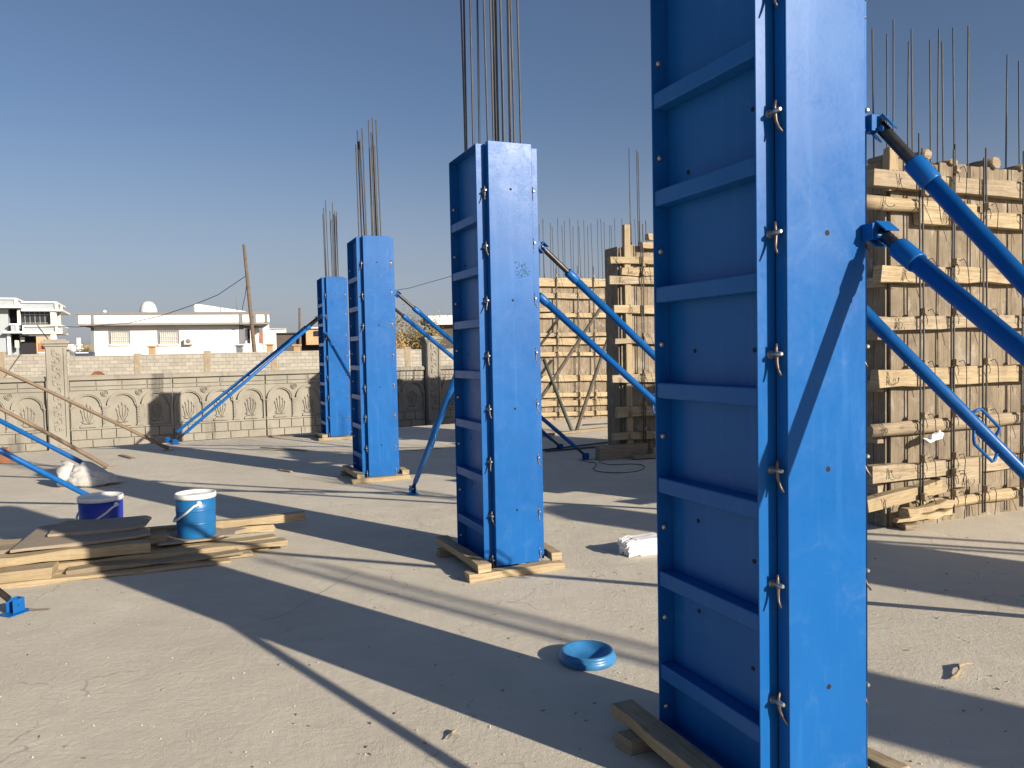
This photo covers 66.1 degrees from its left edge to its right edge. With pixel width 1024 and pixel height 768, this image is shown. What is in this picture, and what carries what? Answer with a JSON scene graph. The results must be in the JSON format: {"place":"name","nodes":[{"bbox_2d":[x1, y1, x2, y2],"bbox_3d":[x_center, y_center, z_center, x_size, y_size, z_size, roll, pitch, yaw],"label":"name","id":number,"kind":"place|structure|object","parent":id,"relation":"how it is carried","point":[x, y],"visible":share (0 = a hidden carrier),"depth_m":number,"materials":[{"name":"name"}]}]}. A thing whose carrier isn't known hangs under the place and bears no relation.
{"place":"outdoors","nodes":[
{"label":"outdoors","id":0,"kind":"place"},
{"bbox_2d":[36,337,50,353],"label":"building","id":1,"kind":"structure","parent":0,"point":[40,348],"depth_m":109.59,"materials":[{"name":"brick"}]},
{"bbox_2d":[67,340,91,355],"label":"shrub tree","id":2,"kind":"object","parent":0,"point":[87,349],"visible":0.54,"depth_m":139.30,"materials":[{"name":"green plant"}]},
{"bbox_2d":[75,352,94,355],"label":"building","id":3,"kind":"structure","parent":0,"point":[84,353],"depth_m":49.95,"materials":[{"name":"white paint"}]},
{"bbox_2d":[147,346,156,353],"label":"gate pier","id":4,"kind":"structure","parent":0,"point":[152,349],"depth_m":49.78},
{"bbox_2d":[75,294,269,355],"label":"white house","id":5,"kind":"structure","parent":0,"point":[200,328],"depth_m":60.42,"materials":[{"name":"paint"}]},
{"bbox_2d":[109,330,130,345],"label":"window","id":6,"kind":"structure","parent":5,"relation":"in","point":[116,337],"depth_m":59.47,"materials":[{"name":"white paint"}]},
{"bbox_2d":[139,301,156,311],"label":"water tank","id":7,"kind":"object","parent":5,"relation":"on","point":[147,306],"visible":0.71,"depth_m":60.63,"materials":[{"name":"white plastic"}]},
{"bbox_2d":[157,330,179,345],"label":"window","id":8,"kind":"structure","parent":5,"relation":"in","point":[165,337],"depth_m":60.45,"materials":[{"name":"white paint"}]},
{"bbox_2d":[0,347,452,398],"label":"block wall","id":9,"kind":"structure","parent":0,"point":[27,365],"depth_m":44.13,"materials":[{"name":"concrete"}]},
{"bbox_2d":[47,396,425,442],"bbox_3d":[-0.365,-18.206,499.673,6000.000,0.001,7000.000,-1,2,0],"label":"ground","id":10,"kind":"structure","parent":0,"point":[70,421],"depth_m":26.63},
{"bbox_2d":[0,376,48,452],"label":"concrete fence","id":11,"kind":"object","parent":10,"relation":"on","point":[24,400],"visible":0.87,"depth_m":18.21,"materials":[{"name":"concrete"}]},
{"bbox_2d":[0,298,69,354],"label":"villa","id":12,"kind":"object","parent":10,"relation":"on","point":[20,320],"visible":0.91,"depth_m":79.73,"materials":[{"name":"white paint"}]},
{"bbox_2d":[41,339,70,450],"bbox_3d":[-10.713,0.253,18.570,0.576,2.607,0.537,-2,3,-28],"label":"fence post","id":13,"kind":"object","parent":10,"relation":"on","point":[57,382],"visible":0.98,"depth_m":18.39,"materials":[{"name":"stone"}]},
{"bbox_2d":[68,373,173,447],"bbox_3d":[-9.512,0.635,19.238,2.257,1.741,0.223,-2,3,-28],"label":"concrete fence","id":14,"kind":"object","parent":10,"relation":"on","point":[142,403],"visible":0.96,"depth_m":19.17,"materials":[{"name":"concrete"}]},
{"bbox_2d":[172,370,265,441],"bbox_3d":[-7.525,0.552,20.310,2.257,1.741,0.223,-2,3,-28],"label":"concrete fence","id":15,"kind":"object","parent":10,"relation":"on","point":[240,412],"visible":0.86,"depth_m":20.23,"materials":[{"name":"concrete"}]},
{"bbox_2d":[242,244,256,351],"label":"utility pole","id":16,"kind":"object","parent":10,"relation":"on","point":[253,341],"visible":0.59,"depth_m":47.75,"materials":[{"name":"brown wood"}]},
{"bbox_2d":[38,276,244,326],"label":"overhead wire","id":17,"kind":"object","parent":16,"relation":"attached to","point":[148,318],"visible":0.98,"depth_m":52.42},
{"bbox_2d":[276,332,298,350],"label":"building","id":18,"kind":"structure","parent":10,"relation":"on","point":[281,338],"depth_m":51.84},
{"bbox_2d":[264,369,320,435],"bbox_3d":[-5.537,0.469,21.382,2.257,1.741,0.223,-2,3,-28],"label":"concrete fence","id":19,"kind":"object","parent":10,"relation":"on","point":[292,402],"visible":0.66,"depth_m":21.12,"materials":[{"name":"concrete"}]},
{"bbox_2d":[298,308,301,350],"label":"utility pole","id":20,"kind":"object","parent":10,"relation":"on","point":[299,313],"visible":0.41,"depth_m":51.82,"materials":[{"name":"brown"}]},
{"bbox_2d":[350,366,425,429],"bbox_3d":[-3.550,0.385,22.454,2.257,1.741,0.223,-2,3,-28],"label":"concrete fence","id":21,"kind":"object","parent":10,"relation":"on","point":[411,396],"visible":0.34,"depth_m":22.72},
{"bbox_2d":[396,321,413,348],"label":"bush","id":22,"kind":"object","parent":10,"relation":"on","point":[399,345],"visible":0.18,"depth_m":46.78,"materials":[{"name":"green plant"}]},
{"bbox_2d":[395,304,449,348],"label":"tree","id":23,"kind":"object","parent":10,"relation":"on","point":[415,343],"visible":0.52,"depth_m":47.70,"materials":[{"name":"green plant"}]},
{"bbox_2d":[418,336,442,424],"bbox_3d":[-2.360,-0.098,23.075,0.576,2.607,0.537,-2,3,-28],"label":"fence post","id":24,"kind":"object","parent":10,"relation":"on","point":[430,355],"visible":0.94,"depth_m":22.89,"materials":[{"name":"concrete"}]},
{"bbox_2d":[441,365,454,423],"bbox_3d":[-1.159,0.285,23.743,2.257,1.741,0.223,-2,3,-28],"label":"concrete fence","id":25,"kind":"object","parent":10,"relation":"on","point":[447,372],"visible":0.12,"depth_m":23.27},
{"bbox_2d":[269,328,286,350],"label":"building","id":26,"kind":"structure","parent":0,"point":[272,333],"depth_m":65.82,"materials":[{"name":"white paint"}]},
{"bbox_2d":[301,327,318,350],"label":"building","id":27,"kind":"structure","parent":0,"point":[309,340],"depth_m":52.82,"materials":[{"name":"white paint"}]},
{"bbox_2d":[420,315,452,348],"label":"building","id":28,"kind":"structure","parent":0,"point":[448,326],"depth_m":57.88,"materials":[{"name":"white paint"}]},
{"bbox_2d":[0,418,1023,767],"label":"slab floor","id":29,"kind":"structure","parent":0,"point":[110,676],"depth_m":4.53,"materials":[{"name":"concrete"}]},
{"bbox_2d":[0,447,14,462],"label":"rubble lump","id":30,"kind":"object","parent":29,"relation":"on","point":[3,459],"visible":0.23,"depth_m":12.54,"materials":[{"name":"orange brick"}]},
{"bbox_2d":[0,588,30,616],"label":"steel prop","id":31,"kind":"object","parent":29,"relation":"on","point":[15,606],"visible":1,"depth_m":5.00,"materials":[{"name":"blue paint"}]},
{"bbox_2d":[0,418,82,463],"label":"steel prop","id":32,"kind":"object","parent":29,"relation":"on","point":[39,441],"visible":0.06,"depth_m":10.04,"materials":[{"name":"blue paint"}]},
{"bbox_2d":[0,447,88,494],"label":"steel prop","id":33,"kind":"object","parent":29,"relation":"on","point":[36,469],"visible":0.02,"depth_m":8.16,"materials":[{"name":"blue paint"}]},
{"bbox_2d":[0,407,107,467],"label":"wooden pole","id":34,"kind":"object","parent":29,"relation":"on","point":[62,441],"visible":1,"depth_m":11.38,"materials":[{"name":"brown wood"}]},
{"bbox_2d":[0,367,169,449],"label":"wooden pole","id":35,"kind":"object","parent":29,"relation":"on","point":[84,408],"visible":1,"depth_m":13.43,"materials":[{"name":"brown wood"}]},
{"bbox_2d":[56,461,123,487],"bbox_3d":[-5.388,1.137,10.100,0.768,0.327,0.492,-2,2,-10],"label":"woven sack","id":36,"kind":"object","parent":29,"relation":"on","point":[83,474],"visible":0.93,"depth_m":9.95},
{"bbox_2d":[75,491,123,519],"bbox_3d":[-3.746,1.198,7.163,0.416,0.375,0.402,0,3,28],"label":"paint bucket","id":37,"kind":"object","parent":29,"relation":"on","point":[101,505],"visible":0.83,"depth_m":7.04,"materials":[{"name":"blue plastic"}]},
{"bbox_2d":[0,557,232,588],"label":"plank","id":38,"kind":"object","parent":29,"relation":"on","point":[57,578],"visible":0.97,"depth_m":5.84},
{"bbox_2d":[0,561,58,582],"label":"plank","id":39,"kind":"object","parent":38,"relation":"on","point":[48,570],"visible":1,"depth_m":5.66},
{"bbox_2d":[55,549,253,574],"bbox_3d":[-3.546,1.418,5.812,3.124,0.052,0.166,-2,3,-21],"label":"plank","id":40,"kind":"object","parent":29,"relation":"on","point":[248,553],"visible":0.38,"depth_m":6.27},
{"bbox_2d":[66,549,242,574],"bbox_3d":[-2.725,1.362,6.062,1.235,0.047,0.152,-2,3,-22],"label":"plank","id":41,"kind":"object","parent":40,"relation":"on","point":[107,566],"visible":1,"depth_m":5.99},
{"bbox_2d":[165,316,319,441],"bbox_3d":[-5.226,-0.111,15.296,3.017,2.382,0.120,-1,2,-7],"label":"steel prop","id":42,"kind":"object","parent":29,"relation":"on","point":[168,439],"visible":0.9,"depth_m":15.27,"materials":[{"name":"blue paint"}]},
{"bbox_2d":[173,314,324,443],"bbox_3d":[-4.954,-0.096,14.819,2.908,2.381,0.120,-1,2,-4],"label":"steel prop","id":43,"kind":"object","parent":29,"relation":"on","point":[245,381],"visible":1,"depth_m":14.80,"materials":[{"name":"blue paint"}]},
{"bbox_2d":[235,524,275,534],"bbox_3d":[-3.794,1.375,6.614,3.502,0.078,0.119,-2,3,-23],"label":"plank","id":44,"kind":"object","parent":29,"relation":"on","point":[261,528],"visible":0.21,"depth_m":7.18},
{"bbox_2d":[0,511,305,541],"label":"plank","id":45,"kind":"object","parent":44,"relation":"on","point":[273,518],"visible":0.49,"depth_m":7.15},
{"bbox_2d":[251,547,269,551],"bbox_3d":[-3.602,1.414,5.982,3.381,0.055,0.178,-2,3,-22],"label":"plank","id":46,"kind":"object","parent":29,"relation":"on","point":[259,549],"visible":0.07,"depth_m":6.50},
{"bbox_2d":[3,537,287,569],"bbox_3d":[-2.899,1.348,6.158,2.206,0.060,0.161,-2,3,-22],"label":"plank","id":47,"kind":"object","parent":46,"relation":"on","point":[169,553],"visible":0.71,"depth_m":6.23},
{"bbox_2d":[0,539,150,567],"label":"plank","id":48,"kind":"object","parent":47,"relation":"on","point":[126,547],"visible":1,"depth_m":5.95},
{"bbox_2d":[10,524,149,552],"bbox_3d":[-3.417,1.213,6.400,0.929,0.029,0.905,-2,2,-18],"label":"plywood scrap","id":49,"kind":"object","parent":48,"relation":"on","point":[37,539],"visible":0.84,"depth_m":6.15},
{"bbox_2d":[47,515,151,536],"bbox_3d":[-3.431,1.182,6.569,0.729,0.028,0.563,-2,2,-16],"label":"plywood scrap","id":50,"kind":"object","parent":49,"relation":"on","point":[78,527],"visible":1,"depth_m":6.51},
{"bbox_2d":[151,534,275,549],"bbox_3d":[-3.605,1.367,6.059,3.439,0.058,0.148,-2,3,-22],"label":"plank","id":51,"kind":"object","parent":46,"relation":"on","point":[243,539],"visible":0.35,"depth_m":6.53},
{"bbox_2d":[158,527,246,545],"bbox_3d":[-2.614,1.272,6.670,0.713,0.018,0.478,-2,3,-24],"label":"plywood scrap","id":52,"kind":"object","parent":51,"relation":"on","point":[173,538],"visible":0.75,"depth_m":6.54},
{"bbox_2d":[173,489,215,538],"bbox_3d":[-2.653,1.086,6.587,0.348,0.365,0.362,-2,3,-24],"label":"paint bucket","id":53,"kind":"object","parent":52,"relation":"on","point":[195,516],"visible":1,"depth_m":6.46,"materials":[{"name":"blue plastic"}]},
{"bbox_2d":[243,435,312,437],"bbox_3d":[-4.337,1.039,15.682,2.061,0.024,0.057,-1,2,1],"label":"wood stick","id":54,"kind":"object","parent":29,"relation":"on","point":[280,436],"visible":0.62,"depth_m":15.66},
{"bbox_2d":[260,447,306,450],"bbox_3d":[-3.940,1.117,13.553,1.131,0.023,0.055,0,3,32],"label":"wood stick","id":55,"kind":"object","parent":29,"relation":"on","point":[284,448],"visible":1,"depth_m":13.53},
{"bbox_2d":[318,436,351,440],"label":"timber offcut","id":56,"kind":"object","parent":29,"relation":"on","point":[335,438],"visible":0.71,"depth_m":14.89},
{"bbox_2d":[314,430,327,437],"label":"timber offcut","id":57,"kind":"object","parent":56,"relation":"on","point":[320,434],"visible":1,"depth_m":15.11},
{"bbox_2d":[324,332,350,380],"bbox_3d":[-2.761,0.066,13.932,0.120,2.042,2.578,-3,3,-37],"label":"steel prop","id":58,"kind":"object","parent":29,"relation":"on","point":[331,344],"visible":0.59,"depth_m":14.45,"materials":[{"name":"blue paint"}]},
{"bbox_2d":[340,471,349,475],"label":"timber offcut","id":59,"kind":"object","parent":29,"relation":"on","point":[343,473],"visible":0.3,"depth_m":10.46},
{"bbox_2d":[347,235,398,476],"bbox_3d":[-1.817,-0.345,10.280,0.476,3.058,0.730,-2,3,-22],"label":"column formwork","id":60,"kind":"object","parent":59,"relation":"on","point":[372,335],"depth_m":9.96,"materials":[{"name":"blue paint"}]},
{"bbox_2d":[355,118,381,236],"bbox_3d":[-1.783,-1.092,10.052,0.323,4.536,0.108,-2,3,-22],"label":"rebar cage","id":61,"kind":"object","parent":60,"relation":"attached to","point":[374,206],"visible":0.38,"depth_m":9.97,"materials":[{"name":"metal"}]},
{"bbox_2d":[351,474,410,483],"bbox_3d":[-1.658,1.201,9.953,0.766,0.060,0.106,-2,3,-24],"label":"timber offcut","id":62,"kind":"object","parent":29,"relation":"on","point":[383,478],"visible":1,"depth_m":9.91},
{"bbox_2d":[342,465,363,478],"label":"timber offcut","id":63,"kind":"object","parent":62,"relation":"on","point":[354,472],"visible":1,"depth_m":10.11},
{"bbox_2d":[407,374,453,494],"bbox_3d":[-0.728,0.397,7.704,0.120,1.804,2.819,-2,2,-19],"label":"steel prop","id":64,"kind":"object","parent":29,"relation":"on","point":[435,428],"visible":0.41,"depth_m":7.87,"materials":[{"name":"blue paint"}]},
{"bbox_2d":[436,548,454,556],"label":"timber offcut","id":65,"kind":"object","parent":29,"relation":"on","point":[441,552],"visible":0.27,"depth_m":6.19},
{"bbox_2d":[449,140,543,567],"bbox_3d":[-0.125,-0.205,5.999,0.476,3.058,0.732,-2,3,-22],"label":"column formwork","id":66,"kind":"object","parent":65,"relation":"on","point":[496,317],"depth_m":5.69,"materials":[{"name":"blue paint"}]},
{"bbox_2d":[460,0,521,150],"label":"rebar cage","id":67,"kind":"object","parent":66,"relation":"attached to","point":[494,77],"visible":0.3,"depth_m":5.93,"materials":[{"name":"metal"}]},
{"bbox_2d":[395,307,562,449],"bbox_3d":[-0.441,-0.030,11.679,3.310,2.323,0.120,-3,3,-41],"label":"steel prop","id":68,"kind":"object","parent":29,"relation":"on","point":[406,318],"visible":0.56,"depth_m":11.06,"materials":[{"name":"blue paint"}]},
{"bbox_2d":[395,291,589,459],"bbox_3d":[-0.189,-0.046,10.848,2.991,2.412,0.120,-2,3,-28],"label":"steel prop","id":69,"kind":"object","parent":29,"relation":"on","point":[416,310],"visible":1,"depth_m":10.45,"materials":[{"name":"blue paint"}]},
{"bbox_2d":[0,483,1021,766],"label":"grit","id":70,"kind":"object","parent":29,"relation":"on","point":[482,685],"visible":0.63,"depth_m":3.65,"materials":[{"name":"concrete"}]},
{"bbox_2d":[15,453,1006,767],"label":"wood chips","id":71,"kind":"object","parent":29,"relation":"on","point":[509,637],"visible":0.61,"depth_m":3.78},
{"bbox_2d":[464,560,564,582],"bbox_3d":[0.031,1.341,5.670,0.766,0.062,0.107,-2,3,-24],"label":"timber offcut","id":72,"kind":"object","parent":29,"relation":"on","point":[522,569],"visible":0.99,"depth_m":5.63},
{"bbox_2d":[435,535,490,573],"bbox_3d":[-0.381,1.279,5.960,0.109,0.060,0.977,-2,3,-23],"label":"timber offcut","id":73,"kind":"object","parent":72,"relation":"on","point":[477,563],"visible":1,"depth_m":5.85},
{"bbox_2d":[544,542,561,560],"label":"timber offcut","id":74,"kind":"object","parent":72,"relation":"on","point":[552,553],"visible":0.59,"depth_m":5.85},
{"bbox_2d":[542,358,572,429],"bbox_3d":[0.922,0.203,15.973,0.072,1.442,1.437,-2,2,-20],"label":"strut","id":75,"kind":"object","parent":29,"relation":"on","point":[557,394],"visible":0.92,"depth_m":15.92,"materials":[{"name":"paint"}]},
{"bbox_2d":[545,446,595,451],"bbox_3d":[0.972,1.046,12.687,0.994,0.028,0.024,-2,3,-26],"label":"steel bar","id":76,"kind":"object","parent":29,"relation":"on","point":[569,449],"visible":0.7,"depth_m":12.65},
{"bbox_2d":[539,265,606,421],"bbox_3d":[1.316,-0.943,18.260,4.734,3.622,1.090,-2,2,-13],"label":"timber wall form","id":77,"kind":"object","parent":29,"relation":"on","point":[573,303],"visible":0.29,"depth_m":18.14,"materials":[{"name":"wood"}]},
{"bbox_2d":[541,298,605,399],"bbox_3d":[1.236,-0.656,16.510,2.458,2.778,0.066,-3,3,-34],"label":"strut","id":78,"kind":"object","parent":77,"relation":"attached to","point":[572,350],"visible":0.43,"depth_m":16.47,"materials":[{"name":"brown wood"}]},
{"bbox_2d":[539,218,639,278],"bbox_3d":[1.882,-2.760,18.522,2.726,2.334,0.025,-2,3,-22],"label":"rebar cage","id":79,"kind":"object","parent":77,"relation":"attached to","point":[579,247],"visible":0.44,"depth_m":18.38,"materials":[{"name":"metal"}]},
{"bbox_2d":[542,426,607,436],"bbox_3d":[1.308,0.921,15.358,1.947,0.060,0.136,-3,3,-37],"label":"timber offcut","id":80,"kind":"object","parent":29,"relation":"on","point":[582,430],"visible":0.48,"depth_m":15.32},
{"bbox_2d":[542,442,607,450],"bbox_3d":[0.995,1.033,13.009,1.926,0.028,0.024,-3,3,-37],"label":"steel bar","id":81,"kind":"object","parent":29,"relation":"on","point":[577,445],"visible":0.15,"depth_m":13.10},
{"bbox_2d":[559,640,615,670],"bbox_3d":[0.390,1.397,4.066,0.296,0.058,0.296,-1,2,-8],"label":"bucket lid","id":82,"kind":"object","parent":29,"relation":"on","point":[586,655],"visible":1,"depth_m":4.05,"materials":[{"name":"blue plastic"}]},
{"bbox_2d":[575,341,605,429],"bbox_3d":[1.678,-0.090,16.157,0.071,1.998,2.001,0,3,28],"label":"strut","id":83,"kind":"object","parent":29,"relation":"on","point":[589,392],"visible":0.7,"depth_m":15.93,"materials":[{"name":"brown wood"}]},
{"bbox_2d":[538,241,654,360],"bbox_3d":[1.499,0.101,6.408,2.844,2.411,0.120,-2,3,-22],"label":"steel prop","id":84,"kind":"object","parent":29,"relation":"on","point":[572,276],"visible":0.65,"depth_m":6.01,"materials":[{"name":"blue paint"}]},
{"bbox_2d":[539,292,654,413],"bbox_3d":[1.252,0.157,6.892,2.754,2.271,0.120,-2,3,-22],"label":"steel prop","id":85,"kind":"object","parent":29,"relation":"on","point":[544,300],"visible":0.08,"depth_m":6.63,"materials":[{"name":"blue paint"}]},
{"bbox_2d":[579,459,644,472],"bbox_3d":[1.397,1.125,10.881,0.832,0.010,1.316,-1,2,0],"label":"tie wire","id":86,"kind":"object","parent":29,"relation":"on","point":[614,464],"visible":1,"depth_m":10.76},
{"bbox_2d":[595,443,647,459],"bbox_3d":[1.620,0.997,11.612,0.818,0.214,0.170,-2,3,-22],"label":"timber offcut","id":87,"kind":"object","parent":29,"relation":"on","point":[614,452],"visible":0.82,"depth_m":11.52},
{"bbox_2d":[605,224,655,453],"bbox_3d":[2.365,-0.678,12.227,2.141,3.468,0.597,-2,3,-22],"label":"timber wall form","id":88,"kind":"object","parent":29,"relation":"on","point":[629,278],"visible":0.33,"depth_m":11.87,"materials":[{"name":"wood"}]},
{"bbox_2d":[629,148,646,245],"bbox_3d":[1.943,-2.359,12.073,0.313,2.455,0.026,-2,3,-22],"label":"rebar cage","id":89,"kind":"object","parent":88,"relation":"attached to","point":[637,201],"visible":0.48,"depth_m":12.04,"materials":[{"name":"metal"}]},
{"bbox_2d":[615,729,652,755],"bbox_3d":[0.788,1.421,3.301,0.780,0.063,0.100,-2,3,-26],"label":"timber offcut","id":90,"kind":"object","parent":29,"relation":"on","point":[630,742],"visible":0.25,"depth_m":3.12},
{"bbox_2d":[650,0,871,767],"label":"column formwork","id":91,"kind":"object","parent":90,"relation":"on","point":[749,626],"depth_m":2.67,"materials":[{"name":"blue paint"}]},
{"bbox_2d":[773,3,778,767],"bbox_3d":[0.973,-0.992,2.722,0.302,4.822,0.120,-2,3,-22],"label":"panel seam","id":92,"kind":"object","parent":91,"relation":"attached to","point":[776,377],"visible":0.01,"depth_m":2.71,"materials":[{"name":"metal"}]},
{"bbox_2d":[617,532,656,556],"bbox_3d":[1.013,1.264,6.192,0.370,0.140,0.179,-2,3,-24],"label":"foam block","id":93,"kind":"object","parent":29,"relation":"on","point":[637,545],"depth_m":6.12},
{"bbox_2d":[630,453,655,458],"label":"timber offcut","id":94,"kind":"object","parent":29,"relation":"on","point":[643,456],"visible":0.66,"depth_m":11.45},
{"bbox_2d":[894,522,917,529],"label":"timber offcut","id":95,"kind":"object","parent":29,"relation":"on","point":[906,526],"visible":0.41,"depth_m":6.75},
{"bbox_2d":[892,508,952,522],"bbox_3d":[3.537,1.140,6.785,0.708,0.068,0.086,-2,3,-26],"label":"timber offcut","id":96,"kind":"object","parent":95,"relation":"on","point":[937,514],"visible":0.88,"depth_m":6.76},
{"bbox_2d":[899,499,955,516],"bbox_3d":[3.581,1.060,6.779,0.674,0.089,0.092,-2,3,-29],"label":"timber offcut","id":97,"kind":"object","parent":96,"relation":"on","point":[924,508],"visible":1,"depth_m":6.74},
{"bbox_2d":[862,221,1023,366],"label":"steel prop","id":98,"kind":"object","parent":29,"relation":"on","point":[908,255],"visible":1,"depth_m":2.37,"materials":[{"name":"blue paint"}]},
{"bbox_2d":[865,113,1023,297],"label":"steel prop","id":99,"kind":"object","parent":29,"relation":"on","point":[922,172],"visible":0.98,"depth_m":2.54,"materials":[{"name":"blue paint"}]},
{"bbox_2d":[867,133,1023,527],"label":"timber wall form","id":100,"kind":"object","parent":29,"relation":"on","point":[969,364],"visible":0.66,"depth_m":6.98,"materials":[{"name":"wood"}]},
{"bbox_2d":[923,430,943,443],"bbox_3d":[3.667,0.458,6.838,0.208,0.096,0.073,-11,6,-22],"label":"foam scrap","id":101,"kind":"object","parent":100,"relation":"attached to","point":[936,435],"visible":1,"depth_m":6.82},
{"bbox_2d":[871,19,1019,167],"bbox_3d":[4.295,-2.188,7.401,2.324,2.399,0.120,-2,3,-22],"label":"rebar cage","id":102,"kind":"object","parent":100,"relation":"attached to","point":[938,95],"visible":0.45,"depth_m":7.19,"materials":[{"name":"metal"}]},
{"bbox_2d":[867,305,1023,480],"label":"steel prop","id":103,"kind":"object","parent":29,"relation":"on","point":[913,361],"visible":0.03,"depth_m":3.58,"materials":[{"name":"blue paint"}]},
{"bbox_2d":[949,662,972,678],"bbox_3d":[2.177,1.387,3.833,0.275,0.024,0.041,-3,3,-43],"label":"bark strip","id":104,"kind":"object","parent":29,"relation":"on","point":[957,673],"visible":1,"depth_m":3.81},
{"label":"timber offcut","id":105,"kind":"object","parent":29,"relation":"on","visible":0},
{"bbox_2d":[317,276,350,436],"bbox_3d":[-3.458,-0.515,15.287,0.476,3.058,0.730,-2,3,-22],"label":"column formwork","id":106,"kind":"object","parent":105,"relation":"on","point":[332,306],"depth_m":14.97,"materials":[{"name":"blue paint"}]},
{"bbox_2d":[322,200,338,276],"bbox_3d":[-3.416,-1.244,15.058,0.306,4.500,0.112,-2,3,-23],"label":"rebar cage","id":107,"kind":"object","parent":106,"relation":"attached to","point":[333,247],"visible":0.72,"depth_m":14.99,"materials":[{"name":"metal"}]},
{"bbox_2d":[0,0,1023,347],"label":"sky","id":108,"kind":"structure","parent":0,"point":[143,143],"materials":[{"name":"blue"}]},
{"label":"timber offcut","id":109,"kind":"object","parent":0,"visible":0},
{"bbox_2d":[611,699,722,767],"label":"timber offcut","id":110,"kind":"object","parent":109,"relation":"on","point":[671,747],"visible":1,"depth_m":3.03,"materials":[{"name":"wood"}]},
{"bbox_2d":[868,746,909,767],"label":"timber offcut","id":111,"kind":"object","parent":109,"relation":"on","point":[876,759],"visible":0.27,"depth_m":2.81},
{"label":"plank","id":112,"kind":"object","parent":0,"visible":0},
{"bbox_2d":[0,530,169,553],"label":"plank","id":113,"kind":"object","parent":112,"relation":"on","point":[155,537],"visible":0.32,"depth_m":6.38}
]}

